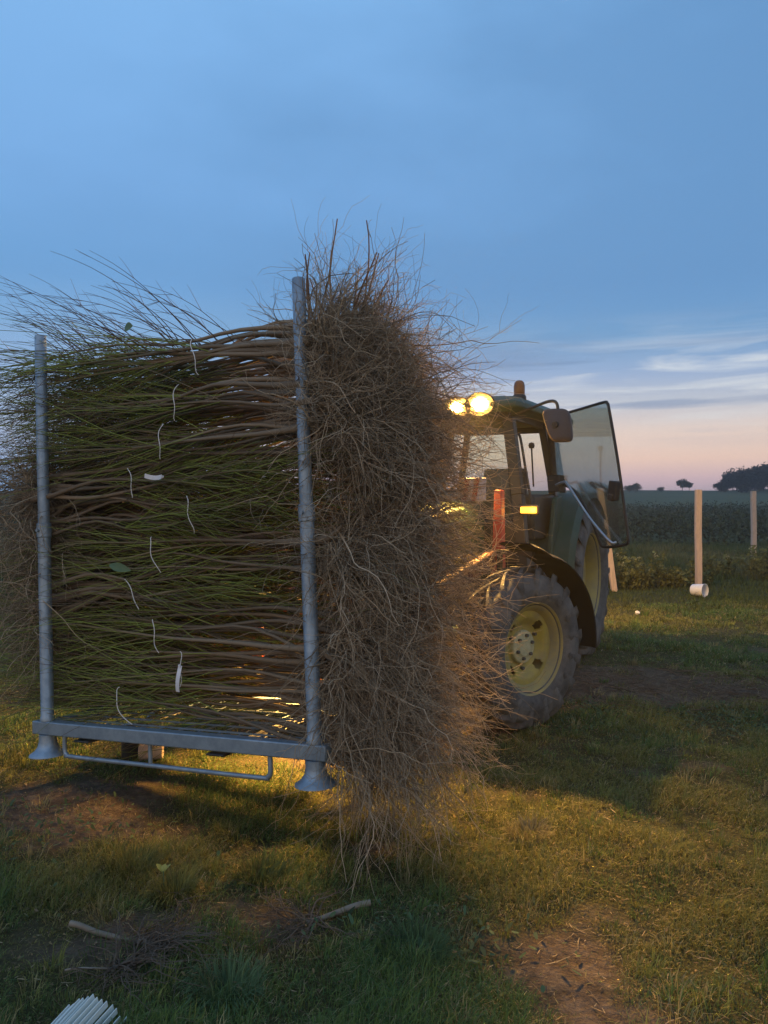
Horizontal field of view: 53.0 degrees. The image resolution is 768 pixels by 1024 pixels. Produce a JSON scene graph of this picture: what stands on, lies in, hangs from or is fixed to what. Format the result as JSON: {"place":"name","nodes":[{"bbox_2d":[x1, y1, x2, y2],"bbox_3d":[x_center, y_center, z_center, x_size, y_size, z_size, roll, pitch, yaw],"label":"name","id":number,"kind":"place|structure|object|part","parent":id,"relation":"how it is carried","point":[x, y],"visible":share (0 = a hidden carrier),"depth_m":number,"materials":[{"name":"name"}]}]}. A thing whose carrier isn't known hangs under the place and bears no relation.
{"place":"outdoors","nodes":[
{"label":"outdoors","id":0,"kind":"place"},
{"bbox_2d":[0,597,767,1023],"bbox_3d":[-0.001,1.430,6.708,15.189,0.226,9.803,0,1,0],"label":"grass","id":1,"kind":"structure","parent":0,"point":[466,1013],"depth_m":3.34,"materials":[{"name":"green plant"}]},
{"bbox_2d":[0,489,767,1023],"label":"ground","id":2,"kind":"structure","parent":0,"point":[566,1007],"depth_m":3.30,"materials":[{"name":"green plant"}]},
{"bbox_2d":[51,994,126,1023],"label":"stake bundle","id":3,"kind":"object","parent":2,"relation":"on","point":[90,1009],"visible":0.98,"depth_m":2.25,"materials":[{"name":"white plastic"}]},
{"bbox_2d":[85,836,166,888],"bbox_3d":[-1.101,1.501,3.325,0.384,0.151,0.379,-1,1,-39],"label":"grass tuft","id":4,"kind":"object","parent":2,"relation":"on","point":[128,868],"visible":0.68,"depth_m":3.31,"materials":[{"name":"green plant"}]},
{"bbox_2d":[121,722,138,760],"bbox_3d":[-1.570,1.428,4.778,0.118,0.220,0.118,0,1,0],"label":"black pot","id":5,"kind":"object","parent":2,"relation":"on","point":[125,752],"visible":0.29,"depth_m":4.73,"materials":[{"name":"plastic"}]},
{"bbox_2d":[51,900,247,1022],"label":"fallen sapling","id":6,"kind":"object","parent":2,"relation":"on","point":[128,962],"visible":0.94,"depth_m":2.58,"materials":[{"name":"brown plant"}]},
{"bbox_2d":[138,744,163,760],"bbox_3d":[-1.440,1.482,4.759,0.145,0.102,0.100,0,1,-8],"label":"wood log","id":7,"kind":"object","parent":2,"relation":"on","point":[156,752],"visible":0.63,"depth_m":4.72,"materials":[{"name":"brown wood"}]},
{"bbox_2d":[69,888,256,989],"bbox_3d":[-0.816,1.507,2.694,0.543,0.079,0.698,-1,1,-28],"label":"fallen sapling","id":8,"kind":"object","parent":2,"relation":"on","point":[79,925],"visible":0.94,"depth_m":2.71,"materials":[{"name":"brown plant"}]},
{"bbox_2d":[156,864,170,891],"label":"seedling","id":9,"kind":"object","parent":2,"relation":"on","point":[161,868],"visible":0.92,"depth_m":3.15,"materials":[{"name":"green plant"}]},
{"bbox_2d":[130,857,205,913],"bbox_3d":[-0.849,1.484,3.080,0.326,0.166,0.344,0,1,0],"label":"grass tuft","id":10,"kind":"object","parent":2,"relation":"on","point":[172,883],"visible":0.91,"depth_m":3.07,"materials":[{"name":"green plant"}]},
{"bbox_2d":[29,276,412,790],"bbox_3d":[-0.889,0.130,4.092,1.816,2.227,1.008,-4,-3,26],"label":"post rack","id":11,"kind":"object","parent":2,"relation":"on","point":[48,747],"visible":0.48,"depth_m":3.68,"materials":[{"name":"metal"}]},
{"bbox_2d":[0,523,372,709],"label":"sapling bundle","id":12,"kind":"object","parent":11,"relation":"on","point":[260,587],"visible":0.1,"depth_m":3.98,"materials":[{"name":"green plant"}]},
{"bbox_2d":[0,396,391,598],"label":"sapling bundle","id":13,"kind":"object","parent":12,"relation":"on","point":[136,492],"visible":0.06,"depth_m":4.16,"materials":[{"name":"green plant"}]},
{"bbox_2d":[0,545,386,739],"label":"sapling bundle","id":14,"kind":"object","parent":11,"relation":"on","point":[259,638],"visible":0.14,"depth_m":4.03,"materials":[{"name":"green plant"}]},
{"bbox_2d":[0,441,361,632],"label":"sapling bundle","id":15,"kind":"object","parent":14,"relation":"on","point":[99,511],"visible":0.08,"depth_m":4.20,"materials":[{"name":"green plant"}]},
{"bbox_2d":[0,410,413,634],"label":"sapling bundle","id":16,"kind":"object","parent":11,"relation":"on","point":[234,519],"visible":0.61,"depth_m":3.82,"materials":[{"name":"green plant"}]},
{"bbox_2d":[0,287,469,484],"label":"sapling bundle","id":17,"kind":"object","parent":11,"relation":"on","point":[219,414],"visible":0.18,"depth_m":4.08,"materials":[{"name":"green plant"}]},
{"bbox_2d":[0,215,470,464],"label":"sapling bundle","id":18,"kind":"object","parent":11,"relation":"on","point":[236,367],"visible":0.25,"depth_m":3.88,"materials":[{"name":"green plant"}]},
{"bbox_2d":[0,589,504,903],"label":"sapling bundle","id":19,"kind":"object","parent":11,"relation":"on","point":[187,709],"visible":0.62,"depth_m":3.56,"materials":[{"name":"brown plant"}]},
{"bbox_2d":[0,544,486,853],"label":"sapling bundle","id":20,"kind":"object","parent":19,"relation":"on","point":[198,666],"visible":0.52,"depth_m":3.65,"materials":[{"name":"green plant"}]},
{"bbox_2d":[0,530,468,785],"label":"sapling bundle","id":21,"kind":"object","parent":20,"relation":"on","point":[195,627],"visible":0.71,"depth_m":3.56,"materials":[{"name":"brown plant"}]},
{"bbox_2d":[0,494,421,722],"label":"sapling bundle","id":22,"kind":"object","parent":21,"relation":"on","point":[222,586],"visible":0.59,"depth_m":3.89,"materials":[{"name":"green plant"}]},
{"bbox_2d":[0,400,422,564],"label":"sapling bundle","id":23,"kind":"object","parent":22,"relation":"on","point":[174,474],"visible":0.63,"depth_m":3.85,"materials":[{"name":"green plant"}]},
{"bbox_2d":[25,395,543,703],"bbox_3d":[-0.876,0.306,4.221,3.506,1.637,1.801,-4,-3,26],"label":"sapling bundle","id":24,"kind":"object","parent":20,"relation":"on","point":[442,540],"visible":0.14,"depth_m":3.68,"materials":[{"name":"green plant"}]},
{"bbox_2d":[0,529,517,834],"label":"sapling bundle","id":25,"kind":"object","parent":11,"relation":"on","point":[210,648],"visible":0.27,"depth_m":3.53,"materials":[{"name":"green plant"}]},
{"bbox_2d":[0,436,479,670],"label":"sapling bundle","id":26,"kind":"object","parent":25,"relation":"on","point":[327,561],"visible":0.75,"depth_m":3.52,"materials":[{"name":"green plant"}]},
{"bbox_2d":[109,563,130,571],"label":"leaf","id":27,"kind":"object","parent":26,"relation":"on","point":[118,567],"visible":1,"depth_m":3.77,"materials":[{"name":"green plant"}]},
{"bbox_2d":[0,590,524,886],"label":"sapling bundle","id":28,"kind":"object","parent":11,"relation":"on","point":[262,706],"visible":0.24,"depth_m":3.53,"materials":[{"name":"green plant"}]},
{"bbox_2d":[3,272,533,537],"bbox_3d":[-0.974,-0.435,4.408,3.781,1.379,1.286,-4,-3,26],"label":"sapling bundle","id":29,"kind":"object","parent":11,"relation":"on","point":[439,440],"visible":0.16,"depth_m":3.77,"materials":[{"name":"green plant"}]},
{"bbox_2d":[2,219,535,499],"bbox_3d":[-0.932,-0.701,4.389,3.658,1.454,1.336,-4,-3,26],"label":"sapling bundle","id":30,"kind":"object","parent":11,"relation":"on","point":[438,380],"visible":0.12,"depth_m":3.82,"materials":[{"name":"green plant"}]},
{"bbox_2d":[8,550,545,813],"bbox_3d":[-0.925,0.840,4.291,3.537,1.572,1.359,-4,-3,26],"label":"sapling bundle","id":31,"kind":"object","parent":11,"relation":"on","point":[425,627],"visible":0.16,"depth_m":3.75,"materials":[{"name":"brown plant"}]},
{"bbox_2d":[0,467,526,739],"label":"sapling bundle","id":32,"kind":"object","parent":31,"relation":"on","point":[450,640],"visible":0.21,"depth_m":3.74,"materials":[{"name":"brown plant"}]},
{"bbox_2d":[1,402,522,640],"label":"sapling bundle","id":33,"kind":"object","parent":32,"relation":"on","point":[449,487],"visible":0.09,"depth_m":3.72,"materials":[{"name":"brown plant"}]},
{"bbox_2d":[0,254,534,594],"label":"sapling bundle","id":34,"kind":"object","parent":33,"relation":"on","point":[243,417],"visible":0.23,"depth_m":3.56,"materials":[{"name":"brown plant"}]},
{"bbox_2d":[0,387,540,699],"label":"sapling bundle","id":35,"kind":"object","parent":32,"relation":"on","point":[242,552],"visible":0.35,"depth_m":3.54,"materials":[{"name":"brown plant"}]},
{"bbox_2d":[0,298,482,537],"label":"sapling bundle","id":36,"kind":"object","parent":35,"relation":"on","point":[262,430],"visible":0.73,"depth_m":3.60,"materials":[{"name":"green plant"}]},
{"bbox_2d":[0,283,450,534],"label":"sapling bundle","id":37,"kind":"object","parent":36,"relation":"on","point":[168,404],"visible":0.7,"depth_m":3.64,"materials":[{"name":"brown plant"}]},
{"bbox_2d":[0,197,473,466],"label":"sapling bundle","id":38,"kind":"object","parent":37,"relation":"on","point":[242,351],"visible":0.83,"depth_m":3.81,"materials":[{"name":"brown plant"}]},
{"bbox_2d":[124,322,132,330],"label":"leaf","id":39,"kind":"object","parent":38,"relation":"on","point":[128,325],"visible":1,"depth_m":3.88,"materials":[{"name":"green plant"}]},
{"bbox_2d":[4,319,550,610],"bbox_3d":[-0.873,-0.067,4.357,3.580,1.542,1.599,-4,-3,26],"label":"sapling bundle","id":40,"kind":"object","parent":32,"relation":"on","point":[468,465],"visible":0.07,"depth_m":3.70,"materials":[{"name":"brown plant"}]},
{"bbox_2d":[1,442,557,726],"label":"sapling bundle","id":41,"kind":"object","parent":31,"relation":"on","point":[442,576],"visible":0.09,"depth_m":3.69,"materials":[{"name":"brown plant"}]},
{"bbox_2d":[0,565,556,852],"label":"sapling bundle","id":42,"kind":"object","parent":11,"relation":"on","point":[436,716],"visible":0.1,"depth_m":3.70,"materials":[{"name":"brown plant"}]},
{"bbox_2d":[29,267,546,616],"bbox_3d":[-0.898,-0.251,4.248,3.506,1.637,1.801,-4,-3,26],"label":"sapling bundle","id":43,"kind":"object","parent":11,"relation":"on","point":[460,459],"visible":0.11,"depth_m":3.70,"materials":[{"name":"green plant"}]},
{"bbox_2d":[172,941,274,1021],"bbox_3d":[-0.506,1.492,2.453,0.353,0.134,0.360,0,1,0],"label":"grass tuft","id":44,"kind":"object","parent":2,"relation":"on","point":[229,966],"visible":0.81,"depth_m":2.48,"materials":[{"name":"green plant"}]},
{"bbox_2d":[214,844,300,891],"bbox_3d":[-0.516,1.493,3.233,0.384,0.136,0.370,0,1,0],"label":"grass tuft","id":45,"kind":"object","parent":2,"relation":"on","point":[265,864],"visible":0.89,"depth_m":3.25,"materials":[{"name":"green plant"}]},
{"bbox_2d":[209,877,418,978],"bbox_3d":[-0.253,1.505,2.800,0.767,0.083,0.707,0,1,0],"label":"fallen sapling","id":46,"kind":"object","parent":2,"relation":"on","point":[310,920],"visible":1,"depth_m":2.88,"materials":[{"name":"brown plant"}]},
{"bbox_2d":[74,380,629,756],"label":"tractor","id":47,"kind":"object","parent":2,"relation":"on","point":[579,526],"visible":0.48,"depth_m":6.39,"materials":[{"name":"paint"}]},
{"bbox_3d":[1.833,-0.339,7.099,0.189,1.327,1.071,0,1,-24],"label":"door","id":48,"kind":"part","parent":47,"relation":"part of","materials":[{"name":"clear glass"}]},
{"bbox_2d":[0,627,767,1023],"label":"straw litter","id":49,"kind":"object","parent":2,"relation":"on","point":[414,897],"visible":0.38,"depth_m":3.01,"materials":[{"name":"beige plant"}]},
{"bbox_2d":[0,500,767,545],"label":"nursery crop","id":50,"kind":"object","parent":2,"relation":"on","point":[642,518],"visible":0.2,"depth_m":31.43,"materials":[{"name":"green plant"}]},
{"bbox_2d":[0,621,767,1003],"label":"clover leaves","id":51,"kind":"object","parent":2,"relation":"on","point":[470,943],"visible":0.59,"depth_m":3.77,"materials":[{"name":"green plant"}]},
{"bbox_2d":[362,908,467,983],"bbox_3d":[0.096,1.482,2.649,0.400,0.159,0.420,0,1,0],"label":"grass tuft","id":52,"kind":"object","parent":2,"relation":"on","point":[432,938],"visible":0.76,"depth_m":2.67,"materials":[{"name":"green plant"}]},
{"bbox_2d":[497,809,558,846],"bbox_3d":[0.691,1.493,3.647,0.340,0.154,0.342,0,1,0],"label":"grass tuft","id":53,"kind":"object","parent":2,"relation":"on","point":[531,823],"visible":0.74,"depth_m":3.64,"materials":[{"name":"beige plant"}]},
{"bbox_2d":[443,656,767,729],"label":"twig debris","id":54,"kind":"object","parent":2,"relation":"on","point":[652,687],"visible":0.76,"depth_m":6.40,"materials":[{"name":"brown plant"}]},
{"bbox_2d":[608,548,617,591],"bbox_3d":[3.794,0.500,13.082,0.359,1.810,0.095,0,1,0],"label":"wooden post","id":55,"kind":"object","parent":2,"relation":"on","point":[612,581],"visible":0.19,"depth_m":13.04,"materials":[{"name":"brown wood"}]},
{"bbox_2d":[623,485,635,490],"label":"tree","id":56,"kind":"object","parent":2,"relation":"on","point":[627,488],"visible":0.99,"depth_m":111.69,"materials":[{"name":"green plant"}]},
{"bbox_2d":[628,483,640,491],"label":"tree","id":57,"kind":"object","parent":2,"relation":"on","point":[637,486],"visible":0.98,"depth_m":111.69,"materials":[{"name":"green plant"}]},
{"bbox_2d":[608,547,669,589],"bbox_3d":[4.186,0.995,13.623,1.639,0.736,1.183,0,1,13],"label":"weed clump","id":58,"kind":"object","parent":2,"relation":"on","point":[632,574],"visible":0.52,"depth_m":13.37,"materials":[{"name":"green plant"}]},
{"bbox_2d":[642,563,715,587],"bbox_3d":[5.249,1.129,13.707,1.320,0.439,0.963,0,1,0],"label":"weed clump","id":59,"kind":"object","parent":2,"relation":"on","point":[677,577],"visible":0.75,"depth_m":13.53,"materials":[{"name":"green plant"}]},
{"bbox_2d":[676,478,687,490],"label":"tree","id":60,"kind":"object","parent":2,"relation":"on","point":[683,483],"visible":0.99,"depth_m":117.79,"materials":[{"name":"green plant"}]},
{"bbox_2d":[694,490,701,583],"bbox_3d":[5.432,0.498,13.292,0.110,1.770,0.095,0,1,0],"label":"wooden post","id":61,"kind":"object","parent":2,"relation":"on","point":[698,534],"visible":0.77,"depth_m":13.25,"materials":[{"name":"brown wood"}]},
{"bbox_2d":[690,584,708,596],"bbox_3d":[5.021,1.245,12.274,0.213,0.213,0.212,-6,2,-38],"label":"bucket","id":62,"kind":"object","parent":2,"relation":"on","point":[698,589],"visible":0.94,"depth_m":12.25,"materials":[{"name":"white plastic"}]},
{"bbox_2d":[685,551,740,578],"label":"weed clump","id":63,"kind":"object","parent":2,"relation":"on","point":[728,566],"visible":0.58,"depth_m":15.41,"materials":[{"name":"green plant"}]},
{"bbox_2d":[712,481,720,491],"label":"tree","id":64,"kind":"object","parent":2,"relation":"on","point":[718,485],"visible":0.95,"depth_m":110.73,"materials":[{"name":"green plant"}]},
{"bbox_2d":[719,480,727,491],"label":"tree","id":65,"kind":"object","parent":2,"relation":"on","point":[723,486],"visible":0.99,"depth_m":109.61,"materials":[{"name":"green plant"}]},
{"bbox_2d":[720,476,734,491],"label":"tree","id":66,"kind":"object","parent":2,"relation":"on","point":[729,480],"visible":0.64,"depth_m":111.53,"materials":[{"name":"green plant"}]},
{"bbox_2d":[721,466,743,489],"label":"tree","id":67,"kind":"object","parent":2,"relation":"on","point":[732,473],"visible":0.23,"depth_m":119.88,"materials":[{"name":"green plant"}]},
{"bbox_2d":[733,470,749,492],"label":"tree","id":68,"kind":"object","parent":2,"relation":"on","point":[740,484],"visible":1,"depth_m":106.61,"materials":[{"name":"green plant"}]},
{"bbox_2d":[723,545,767,580],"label":"weed clump","id":69,"kind":"object","parent":2,"relation":"on","point":[760,564],"visible":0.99,"depth_m":14.61,"materials":[{"name":"green plant"}]},
{"bbox_2d":[733,473,759,486],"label":"tree","id":70,"kind":"object","parent":2,"relation":"on","point":[751,480],"visible":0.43,"depth_m":107.95,"materials":[{"name":"green plant"}]},
{"bbox_2d":[750,491,756,552],"bbox_3d":[10.014,0.338,20.850,0.142,1.810,0.115,0,1,0],"label":"wooden post","id":71,"kind":"object","parent":2,"relation":"on","point":[753,512],"visible":0.68,"depth_m":20.80,"materials":[{"name":"brown wood"}]},
{"bbox_2d":[742,466,767,490],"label":"tree","id":72,"kind":"object","parent":2,"relation":"on","point":[752,469],"visible":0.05,"depth_m":113.59,"materials":[{"name":"green plant"}]},
{"bbox_2d":[753,472,766,490],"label":"tree","id":73,"kind":"object","parent":2,"relation":"on","point":[759,486],"visible":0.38,"depth_m":110.54,"materials":[{"name":"green plant"}]},
{"bbox_2d":[753,461,767,483],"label":"tree","id":74,"kind":"object","parent":2,"relation":"on","point":[762,472],"visible":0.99,"depth_m":107.72,"materials":[{"name":"green plant"}]},
{"bbox_2d":[0,538,767,613],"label":"meadow grass","id":75,"kind":"structure","parent":0,"point":[658,549],"depth_m":14.48,"materials":[{"name":"green plant"}]},
{"bbox_2d":[0,0,767,490],"label":"sky","id":76,"kind":"structure","parent":0,"point":[598,168],"materials":[{"name":"blue"}]}
]}

